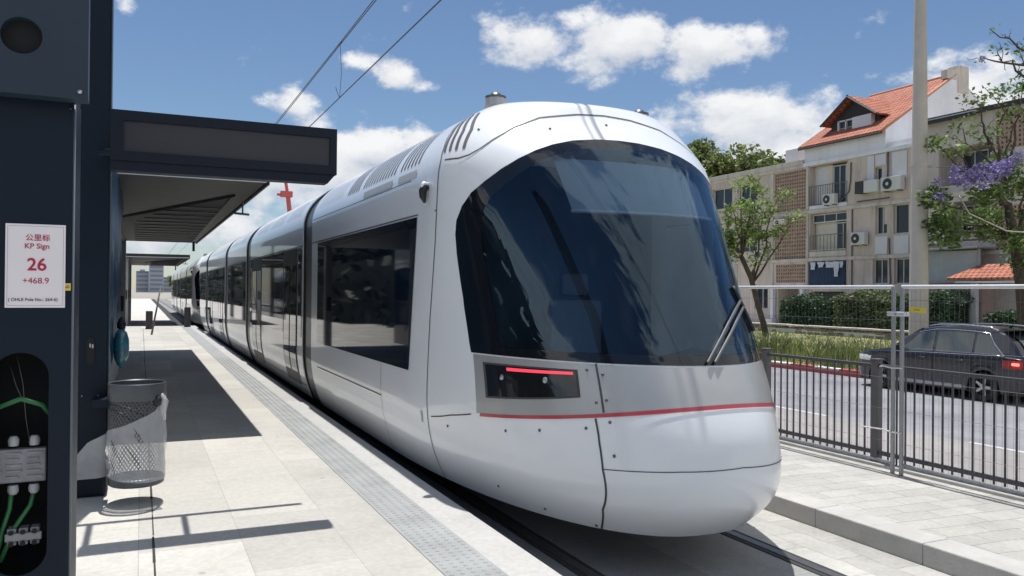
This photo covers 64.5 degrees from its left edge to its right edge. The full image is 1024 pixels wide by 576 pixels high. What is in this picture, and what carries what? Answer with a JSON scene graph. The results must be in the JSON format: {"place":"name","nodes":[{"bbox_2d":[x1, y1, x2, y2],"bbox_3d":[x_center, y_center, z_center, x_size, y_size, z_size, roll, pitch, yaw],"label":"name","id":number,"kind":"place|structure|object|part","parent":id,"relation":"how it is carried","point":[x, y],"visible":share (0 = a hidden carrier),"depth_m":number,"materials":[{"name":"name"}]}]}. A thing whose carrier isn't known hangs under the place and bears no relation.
{"place":"outdoors","nodes":[
{"label":"outdoors","id":0,"kind":"place"},
{"bbox_2d":[113,317,128,367],"bbox_3d":[-4.170,0.581,8.649,0.160,0.544,0.236,1,0,-25],"label":"wrapped bundle","id":1,"kind":"object","parent":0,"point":[121,346],"visible":0.98,"depth_m":8.58,"materials":[{"name":"teal plastic"}]},
{"bbox_2d":[131,290,170,298],"bbox_3d":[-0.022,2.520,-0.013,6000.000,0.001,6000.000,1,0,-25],"label":"ground","id":2,"kind":"structure","parent":0,"point":[147,295],"depth_m":320.93,"materials":[{"name":"white concrete"}]},
{"bbox_2d":[136,269,148,291],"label":"tower block","id":3,"kind":"structure","parent":2,"relation":"on","point":[142,280],"depth_m":555.07,"materials":[{"name":"grey concrete"}]},
{"bbox_2d":[149,265,163,291],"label":"tower block","id":4,"kind":"structure","parent":2,"relation":"on","point":[156,277],"depth_m":549.45,"materials":[{"name":"grey concrete"}]},
{"bbox_2d":[163,276,170,291],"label":"tower block","id":5,"kind":"structure","parent":2,"relation":"on","point":[166,288],"depth_m":588.86,"materials":[{"name":"grey concrete"}]},
{"bbox_2d":[166,276,171,286],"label":"leafy tree","id":6,"kind":"object","parent":2,"relation":"on","point":[168,281],"visible":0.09,"depth_m":239.01,"materials":[{"name":"green plant"}]},
{"bbox_2d":[771,360,1023,397],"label":"painted kerb","id":7,"kind":"structure","parent":2,"relation":"on","point":[824,368],"depth_m":24.83,"materials":[{"name":"red paint"}]},
{"bbox_2d":[128,299,175,325],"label":"pavement","id":8,"kind":"structure","parent":0,"point":[140,308],"depth_m":58.89,"materials":[{"name":"grey concrete"}]},
{"bbox_2d":[125,253,189,325],"bbox_3d":[-19.143,0.227,41.769,4.022,3.450,13.906,1,0,-25],"label":"tram shelter","id":9,"kind":"object","parent":8,"relation":"on","point":[175,260],"visible":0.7,"depth_m":38.02,"materials":[{"name":"metal"}]},
{"bbox_2d":[151,299,183,325],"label":"ballast","id":10,"kind":"structure","parent":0,"point":[173,318],"depth_m":57.23,"materials":[{"name":"grey gravel"}]},
{"bbox_2d":[76,326,443,575],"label":"platform","id":11,"kind":"structure","parent":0,"point":[251,484],"depth_m":6.05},
{"bbox_2d":[0,0,89,575],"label":"pillar","id":12,"kind":"structure","parent":11,"relation":"on","point":[44,66],"depth_m":2.88,"materials":[{"name":"black metal"}]},
{"bbox_2d":[5,223,65,307],"bbox_3d":[-1.678,-0.078,2.856,0.184,0.294,0.004,1,0,-25],"label":"position sign","id":13,"kind":"object","parent":12,"relation":"attached to","point":[35,256],"visible":1,"depth_m":2.85,"materials":[{"name":"plastic"}]},
{"bbox_2d":[65,283,70,290],"bbox_3d":[-1.590,-0.004,2.898,0.021,0.026,0.003,1,0,-25],"label":"inspection sticker","id":14,"kind":"object","parent":12,"relation":"attached to","point":[67,286],"visible":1,"depth_m":2.90,"materials":[{"name":"yellow"}]},
{"bbox_2d":[77,0,113,497],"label":"display pillar","id":15,"kind":"structure","parent":11,"relation":"on","point":[94,282],"depth_m":6.15,"materials":[{"name":"black metal"}]},
{"bbox_2d":[92,379,165,488],"bbox_3d":[-2.871,1.086,6.085,0.501,0.762,0.421,1,0,-25],"label":"litter bin","id":16,"kind":"object","parent":15,"relation":"attached to","point":[135,391],"visible":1,"depth_m":5.98,"materials":[{"name":"metal"}]},
{"bbox_2d":[98,109,336,184],"bbox_3d":[-2.207,-0.998,6.090,1.630,0.411,0.710,1,0,-25],"label":"departure display","id":17,"kind":"object","parent":15,"relation":"attached to","point":[149,143],"visible":1,"depth_m":5.78,"materials":[{"name":"blue paint"}]},
{"bbox_2d":[145,311,152,328],"bbox_3d":[-14.541,1.281,32.494,0.300,0.724,0.295,1,0,-25],"label":"bollard","id":18,"kind":"object","parent":11,"relation":"on","point":[149,319],"visible":0.91,"depth_m":32.38,"materials":[{"name":"metal"}]},
{"bbox_2d":[143,332,155,575],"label":"platform joint","id":19,"kind":"object","parent":11,"relation":"on","point":[153,543],"visible":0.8,"depth_m":5.39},
{"bbox_2d":[151,286,161,334],"bbox_3d":[-12.566,0.792,28.613,0.070,1.719,0.633,0,0,5],"label":"wooden stake","id":20,"kind":"object","parent":11,"relation":"on","point":[156,311],"visible":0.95,"depth_m":28.61,"materials":[{"name":"brown wood"}]},
{"bbox_2d":[118,173,269,329],"bbox_3d":[-7.589,0.318,15.054,4.022,3.450,13.906,1,0,-25],"label":"tram shelter","id":21,"kind":"object","parent":11,"relation":"on","point":[164,208],"visible":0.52,"depth_m":12.22,"materials":[{"name":"metal"}]},
{"bbox_2d":[110,172,123,381],"bbox_3d":[-4.548,-0.043,8.960,0.358,2.500,5.220,1,0,-25],"label":"information panel","id":22,"kind":"object","parent":21,"relation":"attached to","point":[117,210],"visible":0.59,"depth_m":8.85,"materials":[{"name":"metal"}]},
{"bbox_2d":[181,326,508,575],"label":"tactile paving","id":23,"kind":"structure","parent":11,"relation":"on","point":[444,550],"depth_m":6.38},
{"bbox_2d":[184,307,190,326],"bbox_3d":[-13.842,1.238,34.574,0.300,0.844,0.295,1,0,-25],"label":"bollard","id":24,"kind":"object","parent":23,"relation":"on","point":[187,316],"visible":0.95,"depth_m":34.48,"materials":[{"name":"metal"}]},
{"bbox_2d":[191,326,561,575],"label":"platform edge","id":25,"kind":"object","parent":11,"relation":"attached to","point":[503,553],"visible":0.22,"depth_m":6.42,"materials":[{"name":"grey concrete"}]},
{"bbox_2d":[172,0,441,249],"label":"overhead wire","id":26,"kind":"object","parent":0,"point":[344,38],"visible":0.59,"depth_m":15.45,"materials":[{"name":"black metal"}]},
{"bbox_2d":[154,299,818,575],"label":"track slab","id":27,"kind":"structure","parent":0,"point":[608,552],"depth_m":6.06,"materials":[{"name":"concrete"}]},
{"bbox_2d":[159,300,598,575],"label":"rail","id":28,"kind":"object","parent":27,"relation":"on","point":[586,571],"visible":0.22,"depth_m":6.90,"materials":[{"name":"metal"}]},
{"bbox_2d":[157,299,604,575],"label":"rail groove","id":29,"kind":"object","parent":27,"relation":"on","point":[537,546],"visible":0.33,"depth_m":7.10},
{"bbox_2d":[200,92,781,536],"bbox_3d":[-5.681,0.105,20.911,2.803,3.609,34.522,1,0,-25],"label":"tram","id":30,"kind":"object","parent":27,"relation":"on","point":[536,306],"visible":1,"depth_m":6.89,"materials":[{"name":"white paint"}]},
{"label":"side window","id":31,"kind":"part","parent":30,"relation":"part of","materials":[{"name":"black glass"}]},
{"label":"side window","id":32,"kind":"part","parent":30,"relation":"part of","materials":[{"name":"black glass"}]},
{"bbox_3d":[-10.442,0.468,28.251,0.105,2.142,1.350,1,0,-25],"label":"door","id":33,"kind":"part","parent":30,"relation":"part of","materials":[{"name":"silver metal"}]},
{"label":"side window","id":34,"kind":"part","parent":30,"relation":"part of","materials":[{"name":"black glass"}]},
{"bbox_3d":[-8.843,0.463,24.754,0.105,2.142,1.340,1,0,-25],"label":"door","id":35,"kind":"part","parent":30,"relation":"part of","materials":[{"name":"white metal"}]},
{"label":"side window","id":36,"kind":"part","parent":30,"relation":"part of","materials":[{"name":"black glass"}]},
{"label":"side window","id":37,"kind":"part","parent":30,"relation":"part of","materials":[{"name":"black glass"}]},
{"label":"side window","id":38,"kind":"part","parent":30,"relation":"part of","materials":[{"name":"black glass"}]},
{"bbox_3d":[-5.338,0.454,17.087,0.105,2.142,1.480,1,0,-25],"label":"door","id":39,"kind":"part","parent":30,"relation":"part of","materials":[{"name":"silver metal"}]},
{"label":"side window","id":40,"kind":"part","parent":30,"relation":"part of","materials":[{"name":"black glass"}]},
{"bbox_3d":[-3.587,0.449,13.259,0.105,2.142,1.300,1,0,-25],"label":"door","id":41,"kind":"part","parent":30,"relation":"part of","materials":[{"name":"black rubber"}]},
{"label":"side window","id":42,"kind":"part","parent":30,"relation":"part of","materials":[{"name":"black glass"}]},
{"bbox_3d":[-1.767,0.063,9.171,0.001,1.370,4.430,1,0,-25],"label":"side window","id":43,"kind":"part","parent":30,"relation":"part of","materials":[{"name":"black glass"}]},
{"bbox_2d":[166,299,841,575],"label":"rail","id":44,"kind":"object","parent":27,"relation":"on","point":[787,555],"depth_m":5.90,"materials":[{"name":"metal"}]},
{"bbox_2d":[171,253,206,326],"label":"tram","id":45,"kind":"object","parent":44,"relation":"on","point":[185,286],"visible":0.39,"depth_m":41.96,"materials":[{"name":"white metal"}]},
{"label":"side window","id":46,"kind":"part","parent":45,"relation":"part of","materials":[{"name":"black glass"}]},
{"label":"side window","id":47,"kind":"part","parent":45,"relation":"part of","materials":[{"name":"black glass"}]},
{"label":"side window","id":48,"kind":"part","parent":45,"relation":"part of","materials":[{"name":"black glass"}]},
{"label":"door","id":49,"kind":"part","parent":45,"relation":"part of","materials":[{"name":"silver metal"}]},
{"label":"side window","id":50,"kind":"part","parent":45,"relation":"part of","materials":[{"name":"black glass"}]},
{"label":"door","id":51,"kind":"part","parent":45,"relation":"part of","materials":[{"name":"black rubber"}]},
{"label":"side window","id":52,"kind":"part","parent":45,"relation":"part of","materials":[{"name":"black glass"}]},
{"bbox_2d":[169,300,846,575],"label":"rail groove","id":53,"kind":"object","parent":27,"relation":"on","point":[775,555],"depth_m":5.91},
{"bbox_2d":[167,299,951,575],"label":"track bed","id":54,"kind":"object","parent":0,"point":[842,555],"visible":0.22,"depth_m":6.06,"materials":[{"name":"grey concrete"}]},
{"bbox_2d":[113,0,1023,289],"label":"sky","id":55,"kind":"structure","parent":0,"point":[768,74],"materials":[{"name":"blue"}]},
{"bbox_2d":[753,330,898,369],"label":"verge","id":56,"kind":"structure","parent":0,"point":[806,338],"depth_m":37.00,"materials":[{"name":"green plant"}]},
{"bbox_2d":[277,183,292,211],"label":"mobile crane","id":57,"kind":"object","parent":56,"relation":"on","point":[287,194],"visible":0.19,"depth_m":146.12,"materials":[{"name":"metal"}]},
{"bbox_2d":[719,174,810,337],"bbox_3d":[11.602,-1.416,38.179,5.582,8.018,2.374,1,0,-25],"label":"street tree","id":58,"kind":"object","parent":56,"relation":"on","point":[749,232],"visible":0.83,"depth_m":38.07,"materials":[{"name":"green plant"}]},
{"bbox_2d":[752,322,908,340],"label":"stone wall","id":59,"kind":"structure","parent":56,"relation":"on","point":[886,332],"depth_m":39.81,"materials":[{"name":"beige stone"}]},
{"bbox_2d":[908,0,932,335],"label":"lamp post","id":60,"kind":"object","parent":56,"relation":"on","point":[919,250],"visible":0.74,"depth_m":23.48,"materials":[{"name":"metal"}]},
{"bbox_2d":[914,23,1023,327],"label":"flowering tree","id":61,"kind":"object","parent":56,"relation":"on","point":[984,193],"visible":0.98,"depth_m":23.90,"materials":[{"name":"green plant"}]},
{"bbox_2d":[958,195,1023,232],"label":"branch","id":62,"kind":"object","parent":61,"relation":"hanging from","point":[985,220],"visible":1,"depth_m":22.40,"materials":[{"name":"wood"}]},
{"bbox_2d":[755,325,905,337],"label":"yard","id":63,"kind":"structure","parent":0,"point":[847,334],"depth_m":40.72,"materials":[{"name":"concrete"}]},
{"bbox_2d":[687,137,733,177],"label":"leafy tree","id":64,"kind":"object","parent":63,"relation":"on","point":[699,149],"visible":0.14,"depth_m":79.32,"materials":[{"name":"green plant"}]},
{"bbox_2d":[706,158,750,176],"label":"leafy tree","id":65,"kind":"object","parent":63,"relation":"on","point":[729,167],"visible":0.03,"depth_m":77.34,"materials":[{"name":"green plant"}]},
{"bbox_2d":[703,142,784,176],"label":"leafy tree","id":66,"kind":"object","parent":63,"relation":"on","point":[762,158],"visible":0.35,"depth_m":75.20,"materials":[{"name":"green plant"}]},
{"bbox_2d":[735,154,785,172],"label":"leafy tree","id":67,"kind":"object","parent":63,"relation":"on","point":[783,159],"depth_m":76.44,"materials":[{"name":"green plant"}]},
{"bbox_2d":[777,292,840,328],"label":"hedge","id":68,"kind":"object","parent":63,"relation":"on","point":[823,305],"visible":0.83,"depth_m":43.25,"materials":[{"name":"green plant"}]},
{"bbox_2d":[708,65,980,322],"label":"apartment building","id":69,"kind":"structure","parent":63,"relation":"on","point":[856,139],"depth_m":45.49,"materials":[{"name":"paint"}]},
{"bbox_2d":[715,187,731,209],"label":"window","id":70,"kind":"structure","parent":69,"relation":"in","point":[724,195],"depth_m":54.60,"materials":[{"name":"clear glass"}]},
{"bbox_2d":[741,183,756,206],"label":"window","id":71,"kind":"structure","parent":69,"relation":"in","point":[747,195],"depth_m":52.43,"materials":[{"name":"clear glass"}]},
{"bbox_2d":[744,227,756,251],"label":"window","id":72,"kind":"structure","parent":69,"relation":"in","point":[751,248],"depth_m":52.12,"materials":[{"name":"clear glass"}]},
{"bbox_2d":[753,202,765,212],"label":"air conditioner","id":73,"kind":"object","parent":69,"relation":"attached to","point":[754,206],"visible":0.41,"depth_m":50.57,"materials":[{"name":"metal"}]},
{"bbox_2d":[754,250,766,260],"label":"air conditioner","id":74,"kind":"object","parent":69,"relation":"attached to","point":[759,257],"visible":0.38,"depth_m":50.41,"materials":[{"name":"metal"}]},
{"bbox_2d":[757,289,767,308],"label":"window","id":75,"kind":"structure","parent":69,"relation":"in","point":[762,293],"depth_m":50.96,"materials":[{"name":"clear glass"}]},
{"bbox_2d":[773,219,787,225],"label":"air conditioner","id":76,"kind":"object","parent":69,"relation":"attached to","point":[779,221],"visible":0.66,"depth_m":48.98,"materials":[{"name":"metal"}]},
{"bbox_2d":[810,262,815,269],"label":"laundry","id":77,"kind":"object","parent":69,"relation":"hanging from","point":[812,264],"visible":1,"depth_m":46.79,"materials":[{"name":"white fabric"}]},
{"bbox_2d":[809,261,844,284],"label":"balcony cloth","id":78,"kind":"object","parent":69,"relation":"attached to","point":[824,275],"visible":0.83,"depth_m":46.06,"materials":[{"name":"blue fabric"}]},
{"bbox_2d":[817,262,823,267],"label":"laundry","id":79,"kind":"object","parent":78,"relation":"hanging from","point":[820,264],"visible":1,"depth_m":46.27,"materials":[{"name":"white fabric"}]},
{"bbox_2d":[825,262,832,267],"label":"laundry","id":80,"kind":"object","parent":78,"relation":"hanging from","point":[829,264],"visible":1,"depth_m":45.67,"materials":[{"name":"white fabric"}]},
{"bbox_2d":[833,261,838,276],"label":"laundry","id":81,"kind":"object","parent":78,"relation":"hanging from","point":[836,266],"visible":1,"depth_m":45.22,"materials":[{"name":"white fabric"}]},
{"bbox_2d":[813,211,846,223],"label":"window","id":82,"kind":"structure","parent":69,"relation":"in","point":[839,216],"depth_m":46.15,"materials":[{"name":"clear glass"}]},
{"bbox_2d":[823,193,837,205],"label":"air conditioner","id":83,"kind":"object","parent":69,"relation":"attached to","point":[830,199],"visible":1,"depth_m":45.36,"materials":[{"name":"metal"}]},
{"bbox_2d":[833,164,846,201],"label":"window","id":84,"kind":"structure","parent":69,"relation":"in","point":[839,171],"depth_m":45.72,"materials":[{"name":"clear glass"}]},
{"bbox_2d":[836,222,846,248],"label":"window","id":85,"kind":"structure","parent":69,"relation":"in","point":[840,226],"depth_m":45.66,"materials":[{"name":"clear glass"}]},
{"bbox_2d":[851,232,867,245],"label":"air conditioner","id":86,"kind":"object","parent":69,"relation":"attached to","point":[859,238],"visible":1,"depth_m":43.50,"materials":[{"name":"metal"}]},
{"bbox_2d":[855,179,880,193],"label":"air conditioner","id":87,"kind":"object","parent":69,"relation":"attached to","point":[867,187],"depth_m":42.95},
{"bbox_2d":[877,167,881,179],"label":"window","id":88,"kind":"structure","parent":69,"relation":"in","point":[879,170],"depth_m":43.05,"materials":[{"name":"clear glass"}]},
{"bbox_2d":[875,259,887,283],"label":"window","id":89,"kind":"structure","parent":69,"relation":"in","point":[881,265],"depth_m":42.87,"materials":[{"name":"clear glass"}]},
{"bbox_2d":[877,206,886,233],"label":"window","id":90,"kind":"structure","parent":69,"relation":"in","point":[881,210],"depth_m":42.85,"materials":[{"name":"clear glass"}]},
{"bbox_2d":[881,175,904,192],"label":"air conditioner","id":91,"kind":"object","parent":69,"relation":"attached to","point":[893,183],"visible":1,"depth_m":41.60,"materials":[{"name":"metal"}]},
{"bbox_2d":[895,203,908,233],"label":"window","id":92,"kind":"structure","parent":69,"relation":"in","point":[901,210],"depth_m":41.73,"materials":[{"name":"clear glass"}]},
{"bbox_2d":[896,258,908,283],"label":"window","id":93,"kind":"structure","parent":69,"relation":"in","point":[902,264],"depth_m":41.69,"materials":[{"name":"clear glass"}]},
{"bbox_2d":[831,289,899,332],"bbox_3d":[17.732,1.091,40.060,1.930,2.232,3.898,1,0,-25],"label":"hedge","id":94,"kind":"object","parent":63,"relation":"on","point":[862,311],"visible":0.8,"depth_m":39.66,"materials":[{"name":"green plant"}]},
{"bbox_2d":[896,289,973,332],"bbox_3d":[19.168,1.100,36.875,2.001,2.201,3.320,1,0,-25],"label":"hedge","id":95,"kind":"object","parent":63,"relation":"on","point":[947,315],"visible":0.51,"depth_m":35.85,"materials":[{"name":"green plant"}]},
{"bbox_2d":[928,98,1023,324],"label":"apartment building","id":96,"kind":"structure","parent":63,"relation":"on","point":[972,263],"depth_m":37.35,"materials":[{"name":"paint"}]},
{"bbox_2d":[928,227,947,245],"bbox_3d":[20.600,-2.559,39.386,0.392,0.950,1.100,1,0,-25],"label":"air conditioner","id":97,"kind":"object","parent":96,"relation":"attached to","point":[932,238],"visible":0.17,"depth_m":39.35,"materials":[{"name":"metal"}]},
{"bbox_2d":[962,204,989,234],"bbox_3d":[22.442,-3.276,38.744,0.070,1.450,2.000,1,0,-25],"label":"window","id":98,"kind":"structure","parent":96,"relation":"in","point":[970,206],"depth_m":39.24,"materials":[{"name":"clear glass"}]},
{"bbox_2d":[962,149,989,181],"bbox_3d":[22.464,-5.801,38.757,0.070,1.600,2.000,1,0,-25],"label":"window","id":99,"kind":"structure","parent":96,"relation":"in","point":[975,157],"depth_m":39.03,"materials":[{"name":"clear glass"}]},
{"bbox_2d":[982,309,1017,327],"bbox_3d":[20.566,1.492,33.145,1.886,1.400,2.214,1,0,-25],"label":"hedge","id":100,"kind":"object","parent":63,"relation":"on","point":[1000,316],"visible":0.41,"depth_m":33.08,"materials":[{"name":"green plant"}]},
{"bbox_2d":[771,367,1023,450],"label":"road","id":101,"kind":"structure","parent":0,"point":[1011,418],"depth_m":17.59,"materials":[{"name":"grey asphalt"}]},
{"bbox_2d":[776,406,1023,452],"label":"lane marking","id":102,"kind":"object","parent":101,"relation":"on","point":[968,442],"visible":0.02,"depth_m":13.11,"materials":[{"name":"paint"}]},
{"bbox_2d":[859,323,1023,401],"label":"parked car","id":103,"kind":"object","parent":101,"relation":"on","point":[948,340],"visible":0.7,"depth_m":18.99,"materials":[{"name":"grey paint"}]},
{"bbox_3d":[10.038,1.307,20.191,0.149,0.540,1.080,1,0,-25],"label":"car window","id":104,"kind":"part","parent":103,"relation":"part of","materials":[{"name":"grey glass"}]},
{"bbox_3d":[10.495,1.280,19.202,0.142,0.506,0.940,1,0,-25],"label":"car window","id":105,"kind":"part","parent":103,"relation":"part of","materials":[{"name":"grey glass"}]},
{"bbox_3d":[10.866,1.277,18.393,0.144,0.471,0.720,1,0,-25],"label":"car window","id":106,"kind":"part","parent":103,"relation":"part of","materials":[{"name":"grey glass"}]},
{"bbox_3d":[11.837,1.279,18.213,1.237,0.400,0.364,1,0,-25],"label":"rear window","id":107,"kind":"part","parent":103,"relation":"part of","materials":[{"name":"grey glass"}]},
{"bbox_2d":[776,407,1023,490],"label":"sidewalk","id":108,"kind":"structure","parent":0,"point":[988,465],"depth_m":12.82,"materials":[{"name":"concrete"}]},
{"bbox_2d":[779,443,1023,561],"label":"pavement","id":109,"kind":"structure","parent":0,"point":[985,521],"depth_m":6.95,"materials":[{"name":"white tile"}]},
{"bbox_2d":[738,285,895,472],"bbox_3d":[3.024,0.897,9.573,0.040,1.849,3.542,1,0,-25],"label":"temporary fence","id":110,"kind":"object","parent":109,"relation":"on","point":[893,363],"visible":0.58,"depth_m":8.39,"materials":[{"name":"metal"}]},
{"bbox_2d":[862,426,900,433],"bbox_3d":[3.682,1.415,8.104,0.031,0.034,0.525,1,0,-18],"label":"cable tie","id":111,"kind":"object","parent":110,"relation":"attached to","point":[882,429],"visible":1,"depth_m":8.06,"materials":[{"name":"white plastic"}]},
{"bbox_2d":[879,365,901,368],"bbox_3d":[3.724,0.782,8.007,0.049,0.029,0.310,1,0,-13],"label":"cable tie","id":112,"kind":"object","parent":110,"relation":"attached to","point":[890,367],"visible":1,"depth_m":7.96,"materials":[{"name":"white plastic"}]},
{"bbox_2d":[887,312,908,316],"bbox_3d":[3.778,0.255,7.940,0.071,0.044,0.200,1,0,-25],"label":"fence clamp","id":113,"kind":"object","parent":110,"relation":"attached to","point":[903,314],"visible":1,"depth_m":7.89,"materials":[{"name":"metal"}]},
{"bbox_2d":[764,486,1023,575],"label":"kerb","id":114,"kind":"structure","parent":109,"relation":"on","point":[941,554],"depth_m":5.98,"materials":[{"name":"concrete"}]},
{"bbox_2d":[779,438,1023,501],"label":"railing kerb","id":115,"kind":"structure","parent":109,"relation":"on","point":[969,485],"depth_m":7.88,"materials":[{"name":"concrete"}]},
{"bbox_2d":[760,348,1023,489],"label":"metal railing","id":116,"kind":"object","parent":115,"relation":"on","point":[875,397],"visible":0.45,"depth_m":8.28,"materials":[{"name":"metal"}]},
{"bbox_2d":[899,284,1023,494],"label":"temporary fence","id":117,"kind":"object","parent":109,"relation":"on","point":[902,465],"visible":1,"depth_m":7.48,"materials":[{"name":"metal"}]},
{"bbox_2d":[909,307,925,312],"bbox_3d":[3.863,0.209,7.726,0.009,0.061,0.172,1,0,-25],"label":"warning tag","id":118,"kind":"object","parent":117,"relation":"attached to","point":[917,309],"visible":1,"depth_m":7.72,"materials":[{"name":"yellow plastic"}]}
]}

